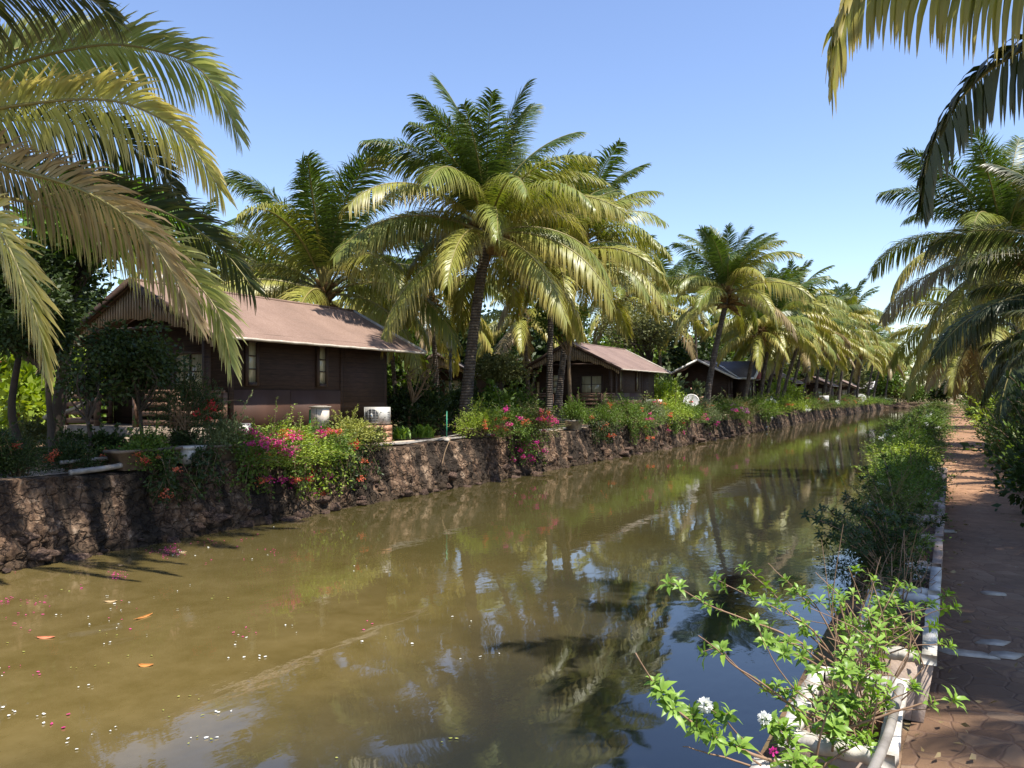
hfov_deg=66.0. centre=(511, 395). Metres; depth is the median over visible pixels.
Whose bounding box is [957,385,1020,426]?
garden bush
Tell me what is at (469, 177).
coconut palm
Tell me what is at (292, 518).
stone
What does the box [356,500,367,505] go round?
stone
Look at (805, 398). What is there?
flowering bush
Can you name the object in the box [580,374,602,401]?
window
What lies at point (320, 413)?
air conditioner
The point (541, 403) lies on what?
garden bush
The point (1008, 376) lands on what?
garden bush
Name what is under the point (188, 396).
garden bush
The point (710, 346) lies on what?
broadleaf tree
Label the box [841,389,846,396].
window
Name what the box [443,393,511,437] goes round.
flowering bush
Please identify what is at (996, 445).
garden bush
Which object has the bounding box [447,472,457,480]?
stone
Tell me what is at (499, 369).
broadleaf tree
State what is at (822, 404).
flowering bush
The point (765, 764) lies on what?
planter
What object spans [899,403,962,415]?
garden bush
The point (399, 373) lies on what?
broadleaf tree
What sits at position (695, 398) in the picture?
satellite dish
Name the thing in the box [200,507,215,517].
stone
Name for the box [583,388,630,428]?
flowering bush
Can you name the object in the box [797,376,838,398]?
cabin
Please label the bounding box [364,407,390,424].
air conditioner
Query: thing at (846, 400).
flowering bush
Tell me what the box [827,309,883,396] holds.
coconut palm
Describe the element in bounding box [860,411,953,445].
garden bush
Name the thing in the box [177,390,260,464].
flowering bush
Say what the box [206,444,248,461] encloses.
plant trough
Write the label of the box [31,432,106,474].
garden bush
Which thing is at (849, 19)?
coconut palm
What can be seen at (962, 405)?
garden bush
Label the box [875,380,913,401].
broadleaf tree
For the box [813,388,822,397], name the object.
window
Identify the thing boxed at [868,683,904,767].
pipe
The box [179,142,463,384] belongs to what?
coconut palm
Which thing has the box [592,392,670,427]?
flowering bush
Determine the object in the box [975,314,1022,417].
areca palm
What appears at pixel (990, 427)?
garden bush
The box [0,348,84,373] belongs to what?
garden bush
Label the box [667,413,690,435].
trailing bougainvillea
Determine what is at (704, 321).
coconut palm
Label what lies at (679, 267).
coconut palm
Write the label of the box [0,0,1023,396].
sky
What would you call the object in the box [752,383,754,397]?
window
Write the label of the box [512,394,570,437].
flowering bush
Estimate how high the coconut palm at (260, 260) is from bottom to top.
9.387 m
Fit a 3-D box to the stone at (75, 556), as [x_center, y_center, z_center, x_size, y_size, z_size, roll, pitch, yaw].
[-7.340,2.807,13.251,0.496,0.411,0.437,0,0,-23]
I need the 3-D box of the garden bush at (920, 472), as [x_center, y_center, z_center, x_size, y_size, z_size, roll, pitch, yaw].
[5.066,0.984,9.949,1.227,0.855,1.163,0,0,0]
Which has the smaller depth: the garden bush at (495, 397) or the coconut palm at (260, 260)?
the garden bush at (495, 397)
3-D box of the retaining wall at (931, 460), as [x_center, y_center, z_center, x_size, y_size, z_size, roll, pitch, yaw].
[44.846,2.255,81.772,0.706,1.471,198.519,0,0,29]
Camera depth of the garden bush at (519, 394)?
32.91 m
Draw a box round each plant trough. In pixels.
[103,446,182,470]
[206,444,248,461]
[462,427,488,438]
[564,420,582,429]
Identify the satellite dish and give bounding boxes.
[683,394,698,405]
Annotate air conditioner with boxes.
[309,406,330,431]
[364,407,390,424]
[819,396,828,401]
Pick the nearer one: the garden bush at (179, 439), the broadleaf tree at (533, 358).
the garden bush at (179, 439)
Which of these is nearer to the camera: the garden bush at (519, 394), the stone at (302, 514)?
the stone at (302, 514)
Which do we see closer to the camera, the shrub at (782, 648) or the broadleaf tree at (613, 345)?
the shrub at (782, 648)
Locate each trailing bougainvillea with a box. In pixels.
[139,441,230,510]
[223,438,319,508]
[287,432,357,499]
[332,434,383,492]
[508,423,550,469]
[586,417,622,443]
[620,415,657,444]
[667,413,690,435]
[704,411,721,432]
[738,410,755,428]
[756,408,774,427]
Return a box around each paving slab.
[937,646,1000,659]
[944,529,956,532]
[975,639,1010,645]
[980,591,1005,595]
[988,651,1023,659]
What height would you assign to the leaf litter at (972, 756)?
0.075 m
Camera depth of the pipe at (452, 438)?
23.70 m
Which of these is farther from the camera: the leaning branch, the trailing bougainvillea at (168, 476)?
the leaning branch
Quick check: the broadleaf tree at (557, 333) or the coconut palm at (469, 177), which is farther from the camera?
the broadleaf tree at (557, 333)
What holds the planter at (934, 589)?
on the path
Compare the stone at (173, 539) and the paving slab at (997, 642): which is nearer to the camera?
the paving slab at (997, 642)
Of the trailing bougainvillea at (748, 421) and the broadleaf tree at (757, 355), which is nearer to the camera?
the trailing bougainvillea at (748, 421)
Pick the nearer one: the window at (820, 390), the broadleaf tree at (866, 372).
the window at (820, 390)
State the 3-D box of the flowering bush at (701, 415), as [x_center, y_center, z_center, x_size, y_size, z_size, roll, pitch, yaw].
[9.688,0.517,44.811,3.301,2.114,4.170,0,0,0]
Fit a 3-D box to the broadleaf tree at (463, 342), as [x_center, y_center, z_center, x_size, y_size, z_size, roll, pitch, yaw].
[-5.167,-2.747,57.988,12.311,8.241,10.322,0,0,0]
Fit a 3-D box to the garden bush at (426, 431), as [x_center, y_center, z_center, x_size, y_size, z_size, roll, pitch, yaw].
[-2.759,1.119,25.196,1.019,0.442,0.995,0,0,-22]
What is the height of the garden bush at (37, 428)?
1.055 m
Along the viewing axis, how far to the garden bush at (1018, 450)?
10.64 m
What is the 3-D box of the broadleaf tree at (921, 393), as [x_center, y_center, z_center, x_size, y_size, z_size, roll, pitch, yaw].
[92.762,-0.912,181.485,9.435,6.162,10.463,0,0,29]
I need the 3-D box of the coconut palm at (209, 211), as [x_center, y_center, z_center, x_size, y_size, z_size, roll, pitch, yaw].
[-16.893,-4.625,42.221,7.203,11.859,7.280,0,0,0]
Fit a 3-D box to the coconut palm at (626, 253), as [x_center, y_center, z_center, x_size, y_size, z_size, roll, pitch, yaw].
[1.577,-4.263,33.035,9.622,11.241,9.556,0,0,0]
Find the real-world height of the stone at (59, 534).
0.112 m
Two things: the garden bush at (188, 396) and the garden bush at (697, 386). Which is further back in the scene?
the garden bush at (697, 386)
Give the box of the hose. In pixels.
[392,433,462,444]
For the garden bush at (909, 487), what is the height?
0.762 m
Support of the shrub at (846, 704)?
in the planter at (858, 758)
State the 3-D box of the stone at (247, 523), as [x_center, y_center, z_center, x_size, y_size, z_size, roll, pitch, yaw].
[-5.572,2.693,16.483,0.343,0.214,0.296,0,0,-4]
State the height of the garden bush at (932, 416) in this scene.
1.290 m
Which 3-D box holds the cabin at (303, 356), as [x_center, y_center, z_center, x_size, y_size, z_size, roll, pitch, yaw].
[-7.655,-0.674,22.764,6.115,4.509,9.305,0,0,29]
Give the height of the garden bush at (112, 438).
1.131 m
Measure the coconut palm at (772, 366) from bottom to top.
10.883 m
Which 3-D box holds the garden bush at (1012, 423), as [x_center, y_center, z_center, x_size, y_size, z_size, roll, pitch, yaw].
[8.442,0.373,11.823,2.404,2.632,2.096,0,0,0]
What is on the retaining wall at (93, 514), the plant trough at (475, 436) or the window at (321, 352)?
the plant trough at (475, 436)
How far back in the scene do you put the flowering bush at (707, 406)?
47.56 m
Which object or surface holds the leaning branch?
attached to the cabin at (303, 356)
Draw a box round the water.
[0,408,930,767]
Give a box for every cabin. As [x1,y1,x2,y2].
[63,277,426,445]
[397,353,494,397]
[504,358,538,397]
[521,341,671,420]
[663,359,761,405]
[755,371,803,395]
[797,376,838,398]
[834,380,862,397]
[860,381,874,395]
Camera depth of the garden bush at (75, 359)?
29.52 m
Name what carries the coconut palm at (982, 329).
on the ground
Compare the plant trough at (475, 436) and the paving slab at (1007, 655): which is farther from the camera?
the plant trough at (475, 436)
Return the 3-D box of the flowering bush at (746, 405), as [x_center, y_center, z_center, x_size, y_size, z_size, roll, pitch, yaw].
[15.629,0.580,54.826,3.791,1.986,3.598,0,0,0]
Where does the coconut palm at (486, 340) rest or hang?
on the ground
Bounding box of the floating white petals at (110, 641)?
[1,547,499,748]
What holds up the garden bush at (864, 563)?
in the planter at (934, 589)
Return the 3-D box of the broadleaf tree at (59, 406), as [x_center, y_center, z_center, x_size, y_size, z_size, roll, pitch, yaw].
[-8.998,-1.940,17.414,3.853,6.564,3.261,0,0,-12]
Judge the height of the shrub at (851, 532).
0.972 m
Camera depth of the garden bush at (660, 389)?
48.14 m
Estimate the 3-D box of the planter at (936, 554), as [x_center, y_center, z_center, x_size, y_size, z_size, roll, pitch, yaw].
[3.280,1.412,6.423,0.408,0.356,1.206,0,0,29]
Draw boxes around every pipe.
[59,456,107,464]
[68,463,122,474]
[365,434,496,447]
[512,425,588,433]
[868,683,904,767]
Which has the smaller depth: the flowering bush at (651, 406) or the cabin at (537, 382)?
the flowering bush at (651, 406)
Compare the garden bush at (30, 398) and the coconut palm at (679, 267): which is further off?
the coconut palm at (679, 267)
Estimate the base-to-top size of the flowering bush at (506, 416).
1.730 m
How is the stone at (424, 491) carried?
attached to the retaining wall at (93, 514)
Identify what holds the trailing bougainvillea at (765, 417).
attached to the retaining wall at (93, 514)
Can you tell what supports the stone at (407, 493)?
attached to the retaining wall at (93, 514)
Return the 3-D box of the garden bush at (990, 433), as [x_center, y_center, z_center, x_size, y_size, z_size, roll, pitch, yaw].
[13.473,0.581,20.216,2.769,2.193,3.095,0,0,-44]
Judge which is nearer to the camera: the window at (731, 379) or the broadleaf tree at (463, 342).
the broadleaf tree at (463, 342)
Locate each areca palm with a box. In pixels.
[963,252,1023,374]
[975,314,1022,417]
[993,340,1023,416]
[997,309,1023,321]
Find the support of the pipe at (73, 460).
on the walkway
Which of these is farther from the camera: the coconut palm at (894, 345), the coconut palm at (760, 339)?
the coconut palm at (894, 345)
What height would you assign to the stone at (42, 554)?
0.260 m
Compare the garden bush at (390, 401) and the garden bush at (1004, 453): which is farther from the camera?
the garden bush at (390, 401)
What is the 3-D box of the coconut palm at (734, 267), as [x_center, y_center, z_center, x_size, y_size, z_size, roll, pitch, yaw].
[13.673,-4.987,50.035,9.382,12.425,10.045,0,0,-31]
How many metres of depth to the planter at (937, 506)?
8.77 m
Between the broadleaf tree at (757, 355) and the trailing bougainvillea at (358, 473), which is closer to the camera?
the trailing bougainvillea at (358, 473)
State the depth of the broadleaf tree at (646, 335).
51.38 m
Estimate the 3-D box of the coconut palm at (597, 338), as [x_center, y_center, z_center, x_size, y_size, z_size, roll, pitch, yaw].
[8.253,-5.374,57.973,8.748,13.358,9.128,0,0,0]
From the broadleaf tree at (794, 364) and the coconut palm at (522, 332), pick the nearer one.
the coconut palm at (522, 332)
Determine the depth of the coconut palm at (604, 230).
36.66 m
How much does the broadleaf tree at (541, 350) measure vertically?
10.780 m
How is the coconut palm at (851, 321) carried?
on the ground
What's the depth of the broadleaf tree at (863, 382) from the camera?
147.65 m
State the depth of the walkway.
14.06 m
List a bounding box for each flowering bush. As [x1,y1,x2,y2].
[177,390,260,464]
[188,398,314,466]
[247,404,355,467]
[279,412,371,460]
[325,404,393,451]
[359,412,394,453]
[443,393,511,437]
[462,395,540,440]
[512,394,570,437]
[559,387,600,423]
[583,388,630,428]
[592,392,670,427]
[615,390,679,424]
[635,381,696,425]
[672,390,710,423]
[681,390,726,421]
[710,387,760,419]
[714,382,794,416]
[718,390,765,417]
[752,388,788,415]
[756,387,800,413]
[770,391,814,411]
[791,390,825,410]
[805,388,837,410]
[805,392,848,408]
[807,391,865,407]
[817,393,865,406]
[843,391,875,405]
[850,391,896,404]
[872,394,903,402]
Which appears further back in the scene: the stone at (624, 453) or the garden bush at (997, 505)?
the stone at (624, 453)
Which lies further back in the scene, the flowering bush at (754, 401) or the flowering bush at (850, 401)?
the flowering bush at (850, 401)
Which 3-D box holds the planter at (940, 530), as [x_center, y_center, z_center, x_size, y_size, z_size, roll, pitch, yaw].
[3.926,1.412,7.580,0.406,0.356,1.157,0,0,29]
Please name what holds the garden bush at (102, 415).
on the ground
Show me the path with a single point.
(993, 737)
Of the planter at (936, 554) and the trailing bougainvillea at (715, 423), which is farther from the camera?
the trailing bougainvillea at (715, 423)
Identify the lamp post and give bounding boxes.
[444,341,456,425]
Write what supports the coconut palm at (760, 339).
on the walkway
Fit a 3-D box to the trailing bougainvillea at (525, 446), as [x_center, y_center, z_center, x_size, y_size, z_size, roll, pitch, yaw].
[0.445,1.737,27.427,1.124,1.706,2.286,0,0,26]
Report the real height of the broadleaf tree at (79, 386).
2.563 m
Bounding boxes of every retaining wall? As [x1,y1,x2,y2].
[0,402,883,571]
[806,403,949,671]
[883,402,947,408]
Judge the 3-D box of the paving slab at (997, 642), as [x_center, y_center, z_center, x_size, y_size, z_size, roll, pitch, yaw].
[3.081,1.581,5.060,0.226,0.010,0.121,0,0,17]
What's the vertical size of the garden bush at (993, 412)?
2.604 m
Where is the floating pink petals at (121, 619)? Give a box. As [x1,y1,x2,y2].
[0,538,372,727]
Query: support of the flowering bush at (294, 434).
on the ground
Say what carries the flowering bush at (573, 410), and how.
in the plant trough at (575, 425)
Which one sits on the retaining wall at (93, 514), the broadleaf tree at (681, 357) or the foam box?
the foam box
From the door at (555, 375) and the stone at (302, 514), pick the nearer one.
the stone at (302, 514)
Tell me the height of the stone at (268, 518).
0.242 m
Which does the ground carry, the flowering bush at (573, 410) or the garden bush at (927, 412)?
the garden bush at (927, 412)
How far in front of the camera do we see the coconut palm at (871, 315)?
97.22 m
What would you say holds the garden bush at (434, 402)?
on the ground
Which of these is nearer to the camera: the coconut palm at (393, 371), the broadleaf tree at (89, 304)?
the broadleaf tree at (89, 304)
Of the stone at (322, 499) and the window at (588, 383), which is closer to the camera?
the stone at (322, 499)
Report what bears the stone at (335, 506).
attached to the retaining wall at (93, 514)
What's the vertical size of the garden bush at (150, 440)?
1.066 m
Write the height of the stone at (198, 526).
0.194 m
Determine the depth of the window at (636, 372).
44.47 m
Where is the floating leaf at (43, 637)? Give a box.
[35,636,54,638]
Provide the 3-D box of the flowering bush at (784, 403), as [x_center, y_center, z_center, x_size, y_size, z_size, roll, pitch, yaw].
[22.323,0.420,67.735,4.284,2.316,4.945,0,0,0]
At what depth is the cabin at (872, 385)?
157.35 m
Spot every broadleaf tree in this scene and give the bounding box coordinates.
[0,204,116,454]
[0,231,124,376]
[0,253,93,458]
[8,151,200,448]
[25,334,149,467]
[66,306,200,434]
[217,251,317,302]
[380,309,445,406]
[400,302,521,390]
[444,304,546,392]
[458,345,541,403]
[513,299,593,356]
[522,303,593,418]
[587,295,710,361]
[587,319,677,363]
[635,310,730,378]
[672,311,747,360]
[702,316,788,373]
[756,339,816,387]
[789,352,846,388]
[824,362,878,394]
[837,360,880,389]
[867,346,913,401]
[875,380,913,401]
[897,380,932,401]
[920,375,958,401]
[958,378,985,398]
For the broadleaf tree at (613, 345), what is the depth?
73.22 m
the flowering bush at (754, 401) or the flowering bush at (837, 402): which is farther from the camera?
the flowering bush at (837, 402)
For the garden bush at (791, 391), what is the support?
on the ground
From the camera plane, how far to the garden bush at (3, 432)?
13.17 m
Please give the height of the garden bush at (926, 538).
0.812 m
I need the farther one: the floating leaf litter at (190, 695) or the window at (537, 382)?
the window at (537, 382)
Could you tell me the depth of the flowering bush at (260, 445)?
16.89 m
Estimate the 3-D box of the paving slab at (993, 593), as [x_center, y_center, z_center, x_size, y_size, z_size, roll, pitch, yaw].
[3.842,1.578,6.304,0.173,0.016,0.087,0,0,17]
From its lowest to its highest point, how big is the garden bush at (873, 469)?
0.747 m
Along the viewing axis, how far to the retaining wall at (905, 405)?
170.28 m
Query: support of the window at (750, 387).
in the cabin at (730, 377)
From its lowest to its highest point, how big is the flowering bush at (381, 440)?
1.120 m
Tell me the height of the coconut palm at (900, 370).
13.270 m
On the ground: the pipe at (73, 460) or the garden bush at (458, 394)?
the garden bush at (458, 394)
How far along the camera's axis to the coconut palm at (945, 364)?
59.31 m
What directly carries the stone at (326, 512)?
on the retaining wall at (93, 514)
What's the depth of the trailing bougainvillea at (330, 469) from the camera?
18.46 m
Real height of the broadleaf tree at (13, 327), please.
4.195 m
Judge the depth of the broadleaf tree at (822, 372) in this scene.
123.76 m
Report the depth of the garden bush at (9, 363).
25.60 m
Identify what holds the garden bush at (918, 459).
in the planter
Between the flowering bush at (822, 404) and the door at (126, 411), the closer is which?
the door at (126, 411)
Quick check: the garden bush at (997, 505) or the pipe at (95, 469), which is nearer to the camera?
the garden bush at (997, 505)
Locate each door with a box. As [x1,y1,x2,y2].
[122,387,145,423]
[546,373,557,400]
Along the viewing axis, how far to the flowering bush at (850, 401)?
109.31 m
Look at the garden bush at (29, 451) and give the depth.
13.34 m
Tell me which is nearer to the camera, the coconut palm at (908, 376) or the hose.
the hose
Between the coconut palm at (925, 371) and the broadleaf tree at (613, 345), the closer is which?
the coconut palm at (925, 371)
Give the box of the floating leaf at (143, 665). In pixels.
[139,663,152,666]
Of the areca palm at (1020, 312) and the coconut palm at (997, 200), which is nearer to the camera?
the areca palm at (1020, 312)
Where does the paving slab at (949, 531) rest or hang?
on the path
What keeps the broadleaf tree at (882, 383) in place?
on the ground
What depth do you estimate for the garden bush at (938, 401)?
105.40 m
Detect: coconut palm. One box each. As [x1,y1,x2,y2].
[0,0,268,395]
[136,197,256,285]
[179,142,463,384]
[205,222,348,304]
[327,72,631,433]
[332,257,460,416]
[348,220,508,417]
[445,147,664,427]
[465,256,591,391]
[493,138,672,413]
[571,235,680,353]
[599,246,712,379]
[650,222,816,410]
[651,258,734,358]
[704,274,818,407]
[711,265,840,398]
[726,285,837,396]
[758,259,851,402]
[763,298,845,396]
[784,313,861,396]
[793,286,859,390]
[794,319,874,395]
[795,283,871,397]
[821,0,1023,228]
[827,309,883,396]
[827,321,889,397]
[830,277,891,406]
[851,311,895,404]
[855,326,902,403]
[862,330,906,402]
[867,121,1023,368]
[870,341,915,399]
[881,233,1021,415]
[888,283,1017,412]
[894,364,916,401]
[914,338,988,401]
[915,163,1023,433]
[934,372,953,401]
[935,353,977,393]
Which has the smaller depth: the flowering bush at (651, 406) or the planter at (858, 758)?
the planter at (858, 758)
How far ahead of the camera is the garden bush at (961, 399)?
86.25 m
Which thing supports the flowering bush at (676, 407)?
on the ground
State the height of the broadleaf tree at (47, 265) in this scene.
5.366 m
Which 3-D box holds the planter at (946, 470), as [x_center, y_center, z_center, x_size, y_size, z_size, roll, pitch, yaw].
[7.099,1.412,13.268,0.407,0.356,1.126,0,0,29]
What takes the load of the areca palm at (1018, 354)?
on the ground
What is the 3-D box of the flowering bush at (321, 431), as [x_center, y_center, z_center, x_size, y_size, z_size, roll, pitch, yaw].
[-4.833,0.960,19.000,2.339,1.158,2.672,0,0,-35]
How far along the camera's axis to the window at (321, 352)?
22.18 m
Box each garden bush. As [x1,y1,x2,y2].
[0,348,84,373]
[0,351,37,429]
[0,354,84,441]
[0,419,34,477]
[0,427,56,477]
[1,412,46,448]
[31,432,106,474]
[39,410,92,459]
[53,347,106,414]
[53,349,105,423]
[81,413,141,465]
[94,415,181,470]
[134,343,243,432]
[157,407,206,445]
[387,357,475,436]
[387,374,442,433]
[392,425,411,438]
[410,424,437,437]
[438,368,497,429]
[455,378,537,430]
[490,365,556,426]
[517,383,564,427]
[654,355,715,403]
[654,373,701,417]
[756,362,812,408]
[810,504,928,600]
[814,467,950,560]
[836,460,945,537]
[839,458,951,526]
[852,449,955,485]
[857,440,967,508]
[858,439,943,465]
[859,445,954,477]
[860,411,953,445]
[862,424,963,461]
[865,435,952,488]
[866,416,962,453]
[877,407,971,438]
[886,404,967,430]
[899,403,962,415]
[905,401,954,416]
[905,405,957,423]
[909,398,965,411]
[911,398,958,406]
[946,379,994,414]
[946,386,994,408]
[957,322,1023,514]
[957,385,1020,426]
[961,390,996,420]
[962,387,1002,432]
[966,407,1023,464]
[969,383,1004,440]
[971,376,1022,443]
[976,388,1023,453]
[977,383,1023,470]
[978,379,1023,483]
[983,370,1023,483]
[990,382,1023,491]
[990,481,1023,526]
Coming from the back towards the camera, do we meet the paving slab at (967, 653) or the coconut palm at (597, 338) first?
the coconut palm at (597, 338)
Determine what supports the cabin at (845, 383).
on the ground
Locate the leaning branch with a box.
[65,400,90,413]
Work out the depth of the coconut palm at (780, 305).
62.08 m
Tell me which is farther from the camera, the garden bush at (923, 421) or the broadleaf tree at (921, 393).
the broadleaf tree at (921, 393)
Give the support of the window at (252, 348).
in the cabin at (303, 356)
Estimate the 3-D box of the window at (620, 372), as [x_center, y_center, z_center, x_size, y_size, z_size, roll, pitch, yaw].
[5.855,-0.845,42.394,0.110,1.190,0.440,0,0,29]
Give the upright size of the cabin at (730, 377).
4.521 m
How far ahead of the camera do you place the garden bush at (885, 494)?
7.42 m
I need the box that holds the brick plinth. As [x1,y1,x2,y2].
[367,425,391,442]
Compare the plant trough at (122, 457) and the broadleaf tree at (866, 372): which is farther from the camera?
the broadleaf tree at (866, 372)
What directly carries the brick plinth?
on the ground
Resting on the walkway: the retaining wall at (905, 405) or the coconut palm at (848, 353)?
the coconut palm at (848, 353)
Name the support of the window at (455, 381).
in the cabin at (480, 384)
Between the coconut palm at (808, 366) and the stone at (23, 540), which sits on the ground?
the coconut palm at (808, 366)
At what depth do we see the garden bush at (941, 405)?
78.66 m
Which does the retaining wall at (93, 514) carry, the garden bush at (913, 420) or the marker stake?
the marker stake
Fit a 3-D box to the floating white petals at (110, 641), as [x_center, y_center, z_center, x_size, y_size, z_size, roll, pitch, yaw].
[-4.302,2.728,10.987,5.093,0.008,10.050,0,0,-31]
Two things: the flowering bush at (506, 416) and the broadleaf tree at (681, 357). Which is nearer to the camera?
the flowering bush at (506, 416)
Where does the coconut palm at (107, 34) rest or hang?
on the ground
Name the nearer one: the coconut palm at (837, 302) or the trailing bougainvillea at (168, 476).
the trailing bougainvillea at (168, 476)
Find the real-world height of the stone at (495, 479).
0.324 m
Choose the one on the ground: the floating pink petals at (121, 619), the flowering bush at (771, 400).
the flowering bush at (771, 400)
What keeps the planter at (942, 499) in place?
on the path
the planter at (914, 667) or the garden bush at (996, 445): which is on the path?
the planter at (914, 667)
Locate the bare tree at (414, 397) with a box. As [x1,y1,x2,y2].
[391,354,442,428]
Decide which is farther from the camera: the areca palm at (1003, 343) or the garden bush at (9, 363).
the garden bush at (9, 363)
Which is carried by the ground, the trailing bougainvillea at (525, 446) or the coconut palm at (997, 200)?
the coconut palm at (997, 200)
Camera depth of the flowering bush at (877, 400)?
135.51 m
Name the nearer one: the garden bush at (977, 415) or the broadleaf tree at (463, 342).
the garden bush at (977, 415)
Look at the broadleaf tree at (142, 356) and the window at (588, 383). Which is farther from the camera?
the window at (588, 383)
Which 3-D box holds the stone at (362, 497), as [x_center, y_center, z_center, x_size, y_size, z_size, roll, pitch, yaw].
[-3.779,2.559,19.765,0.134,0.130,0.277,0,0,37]
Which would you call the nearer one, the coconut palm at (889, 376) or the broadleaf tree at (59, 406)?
the broadleaf tree at (59, 406)
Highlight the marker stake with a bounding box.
[443,411,449,440]
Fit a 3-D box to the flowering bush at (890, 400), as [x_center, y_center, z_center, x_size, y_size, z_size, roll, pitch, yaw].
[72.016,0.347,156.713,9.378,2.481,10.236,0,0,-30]
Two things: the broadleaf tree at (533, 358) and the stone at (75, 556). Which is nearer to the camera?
the stone at (75, 556)
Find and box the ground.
[0,397,1001,767]
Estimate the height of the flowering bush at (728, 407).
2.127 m
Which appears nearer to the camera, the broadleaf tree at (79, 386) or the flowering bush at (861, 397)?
the broadleaf tree at (79, 386)
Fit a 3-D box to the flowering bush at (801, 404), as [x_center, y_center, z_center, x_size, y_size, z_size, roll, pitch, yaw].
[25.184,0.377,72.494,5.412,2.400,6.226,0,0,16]
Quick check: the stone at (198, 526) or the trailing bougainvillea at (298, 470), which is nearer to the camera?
the stone at (198, 526)
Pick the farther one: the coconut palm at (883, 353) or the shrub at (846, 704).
the coconut palm at (883, 353)
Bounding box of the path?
[901,403,1023,767]
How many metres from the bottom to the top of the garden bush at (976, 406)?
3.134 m
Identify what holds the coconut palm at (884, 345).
on the ground
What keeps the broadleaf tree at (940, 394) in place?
on the ground
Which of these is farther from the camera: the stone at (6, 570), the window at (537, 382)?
the window at (537, 382)
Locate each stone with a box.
[2,568,11,573]
[9,532,39,544]
[29,547,61,560]
[56,532,63,537]
[62,553,91,561]
[166,536,180,542]
[192,522,205,531]
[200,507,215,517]
[212,513,233,523]
[239,520,254,527]
[263,514,271,524]
[280,515,302,520]
[294,510,310,517]
[313,495,330,503]
[321,510,329,513]
[330,502,340,510]
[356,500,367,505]
[357,495,365,499]
[403,490,412,496]
[419,488,428,494]
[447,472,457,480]
[490,476,500,481]
[503,464,512,470]
[513,469,520,475]
[618,451,628,455]
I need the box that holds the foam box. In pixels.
[178,445,206,463]
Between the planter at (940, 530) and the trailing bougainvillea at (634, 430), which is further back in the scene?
the trailing bougainvillea at (634, 430)
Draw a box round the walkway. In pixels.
[0,408,804,477]
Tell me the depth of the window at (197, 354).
19.99 m
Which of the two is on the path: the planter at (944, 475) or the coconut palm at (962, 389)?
the planter at (944, 475)
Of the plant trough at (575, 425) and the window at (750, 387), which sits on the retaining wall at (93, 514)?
the plant trough at (575, 425)
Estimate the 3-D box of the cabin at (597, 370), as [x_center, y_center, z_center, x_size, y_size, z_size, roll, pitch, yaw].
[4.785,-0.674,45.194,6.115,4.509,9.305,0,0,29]
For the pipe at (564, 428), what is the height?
0.100 m
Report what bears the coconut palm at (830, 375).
on the walkway
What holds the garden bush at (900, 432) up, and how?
on the ground
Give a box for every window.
[172,350,201,408]
[244,340,259,385]
[315,346,327,386]
[443,379,461,395]
[530,381,538,392]
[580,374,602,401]
[619,370,622,390]
[635,371,638,390]
[730,378,732,392]
[749,382,751,397]
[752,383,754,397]
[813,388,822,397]
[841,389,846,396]
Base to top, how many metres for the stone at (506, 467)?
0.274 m
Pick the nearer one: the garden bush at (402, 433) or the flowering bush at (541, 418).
the garden bush at (402, 433)
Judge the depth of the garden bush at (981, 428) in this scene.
28.19 m
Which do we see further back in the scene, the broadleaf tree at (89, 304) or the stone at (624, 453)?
the stone at (624, 453)
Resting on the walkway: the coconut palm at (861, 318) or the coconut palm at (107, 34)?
the coconut palm at (861, 318)
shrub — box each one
[635,615,969,767]
[657,524,963,680]
[800,453,949,610]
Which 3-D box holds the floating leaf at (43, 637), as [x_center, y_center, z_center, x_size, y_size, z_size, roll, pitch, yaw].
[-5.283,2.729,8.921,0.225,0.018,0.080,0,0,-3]
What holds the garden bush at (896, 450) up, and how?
on the ground
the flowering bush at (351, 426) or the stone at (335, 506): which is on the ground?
the flowering bush at (351, 426)
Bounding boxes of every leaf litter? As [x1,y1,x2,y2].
[6,589,688,757]
[915,450,1023,758]
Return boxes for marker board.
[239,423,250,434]
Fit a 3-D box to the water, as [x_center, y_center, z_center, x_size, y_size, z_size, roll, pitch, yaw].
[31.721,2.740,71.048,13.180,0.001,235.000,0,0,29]
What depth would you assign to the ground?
5.32 m
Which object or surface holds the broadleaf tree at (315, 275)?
on the ground
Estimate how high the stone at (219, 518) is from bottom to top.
0.290 m
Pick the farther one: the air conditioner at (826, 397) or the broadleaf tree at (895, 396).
the broadleaf tree at (895, 396)
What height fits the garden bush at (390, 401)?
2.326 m
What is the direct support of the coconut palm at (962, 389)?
on the ground
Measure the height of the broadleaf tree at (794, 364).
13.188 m
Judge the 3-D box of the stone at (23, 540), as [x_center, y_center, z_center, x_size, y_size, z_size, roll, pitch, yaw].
[-7.849,2.299,12.690,0.315,0.258,0.599,0,0,38]
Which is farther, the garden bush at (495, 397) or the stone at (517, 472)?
the garden bush at (495, 397)
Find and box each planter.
[750,757,809,767]
[778,666,908,767]
[845,589,939,722]
[871,564,941,596]
[896,537,942,566]
[903,502,944,517]
[909,491,945,502]
[909,516,944,539]
[927,467,947,473]
[930,474,946,481]
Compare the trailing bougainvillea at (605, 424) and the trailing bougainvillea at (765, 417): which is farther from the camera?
the trailing bougainvillea at (765, 417)
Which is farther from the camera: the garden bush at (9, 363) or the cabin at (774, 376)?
the cabin at (774, 376)
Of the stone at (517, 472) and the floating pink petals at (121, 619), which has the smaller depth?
the floating pink petals at (121, 619)
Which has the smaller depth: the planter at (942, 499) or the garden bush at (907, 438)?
the planter at (942, 499)
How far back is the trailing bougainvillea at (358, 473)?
19.42 m
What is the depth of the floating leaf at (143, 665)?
7.98 m
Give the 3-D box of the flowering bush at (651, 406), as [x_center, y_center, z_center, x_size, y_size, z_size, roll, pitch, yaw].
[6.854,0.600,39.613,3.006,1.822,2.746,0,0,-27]

